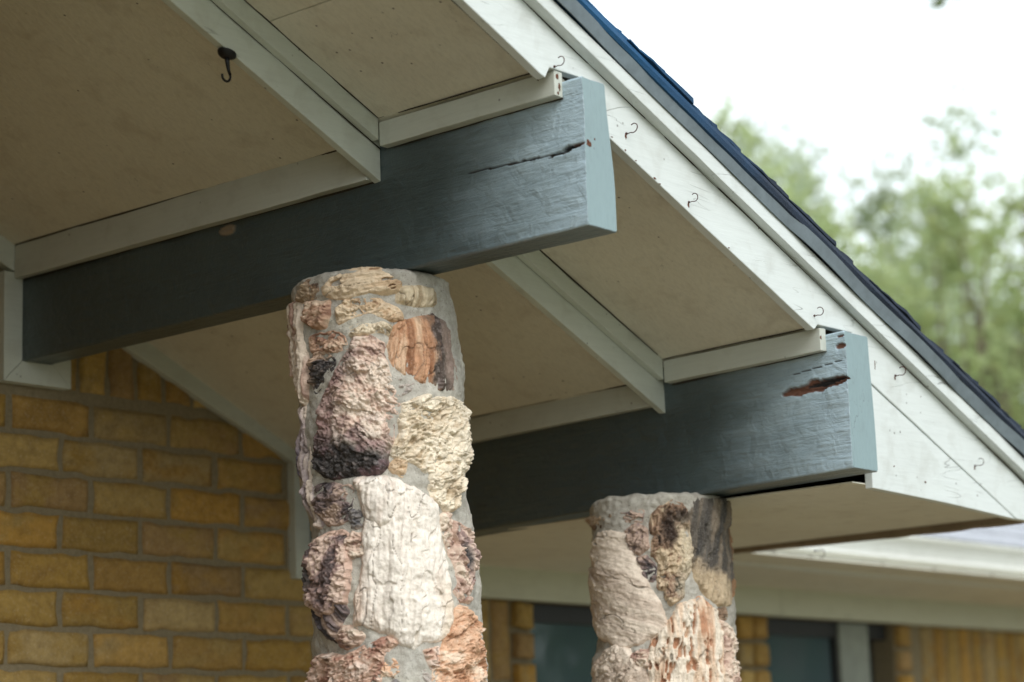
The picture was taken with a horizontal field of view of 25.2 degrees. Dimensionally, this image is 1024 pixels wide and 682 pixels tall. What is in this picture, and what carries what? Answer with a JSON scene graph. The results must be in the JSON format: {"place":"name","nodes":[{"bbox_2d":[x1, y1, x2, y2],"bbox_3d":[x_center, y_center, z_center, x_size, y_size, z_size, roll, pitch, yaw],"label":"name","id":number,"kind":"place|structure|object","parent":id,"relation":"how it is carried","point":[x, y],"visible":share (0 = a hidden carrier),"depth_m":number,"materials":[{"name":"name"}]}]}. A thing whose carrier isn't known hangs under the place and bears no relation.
{"place":"outdoors","nodes":[
{"label":"outdoors","id":0,"kind":"place"},
{"bbox_2d":[589,0,1023,399],"label":"sky","id":1,"kind":"structure","parent":0,"point":[856,66],"materials":[{"name":"white"}]},
{"label":"ground","id":2,"kind":"structure","parent":0,"visible":0},
{"bbox_2d":[286,267,487,681],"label":"stone column","id":3,"kind":"structure","parent":2,"relation":"on","point":[391,577],"depth_m":3.82,"materials":[{"name":"brown stone"}]},
{"bbox_2d":[22,76,616,364],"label":"beam","id":4,"kind":"structure","parent":3,"relation":"on","point":[536,178],"depth_m":3.96,"materials":[{"name":"blue paint"}]},
{"bbox_2d":[0,0,1023,681],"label":"house","id":5,"kind":"structure","parent":2,"relation":"on","point":[154,522],"depth_m":4.47,"materials":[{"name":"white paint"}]},
{"bbox_2d":[217,47,235,82],"bbox_3d":[-0.464,-0.447,3.734,0.031,0.056,0.031,-11,-15,40],"label":"ceiling hook","id":6,"kind":"object","parent":5,"relation":"attached to","point":[227,54],"visible":1,"depth_m":3.73,"materials":[{"name":"black metal"}]},
{"bbox_2d":[531,604,597,681],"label":"window","id":7,"kind":"structure","parent":5,"relation":"in","point":[565,637],"depth_m":5.81,"materials":[{"name":"clear glass"}]},
{"bbox_2d":[625,123,637,134],"bbox_3d":[0.199,-0.354,3.820,0.026,0.018,0.005,-11,-15,40],"label":"cup hook","id":8,"kind":"object","parent":5,"relation":"attached to","point":[626,133],"visible":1,"depth_m":3.82,"materials":[{"name":"metal"}]},
{"bbox_2d":[765,618,885,681],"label":"window","id":9,"kind":"structure","parent":5,"relation":"in","point":[799,650],"depth_m":6.69,"materials":[{"name":"clear glass"}]},
{"bbox_2d":[585,492,741,681],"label":"stone column","id":10,"kind":"structure","parent":2,"relation":"on","point":[662,583],"depth_m":4.32,"materials":[{"name":"brown stone"}]},
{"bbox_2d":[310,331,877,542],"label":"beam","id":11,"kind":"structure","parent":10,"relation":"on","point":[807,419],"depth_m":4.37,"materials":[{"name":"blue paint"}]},
{"bbox_2d":[701,91,898,288],"bbox_3d":[1.067,1.453,15.402,3.364,6.330,3.431,-11,-15,40],"label":"tree","id":12,"kind":"object","parent":2,"relation":"on","point":[825,219],"visible":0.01,"depth_m":15.70,"materials":[{"name":"green plant"}]},
{"bbox_2d":[716,72,1023,408],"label":"tree","id":13,"kind":"object","parent":2,"relation":"on","point":[886,224],"visible":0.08,"depth_m":19.53,"materials":[{"name":"green plant"}]},
{"bbox_2d":[841,136,1023,548],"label":"tree","id":14,"kind":"object","parent":2,"relation":"on","point":[989,356],"visible":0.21,"depth_m":14.48,"materials":[{"name":"green plant"}]},
{"bbox_2d":[925,0,969,9],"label":"tree","id":15,"kind":"object","parent":2,"relation":"on","point":[938,4],"visible":1,"depth_m":12.58,"materials":[{"name":"green plant"}]}
]}

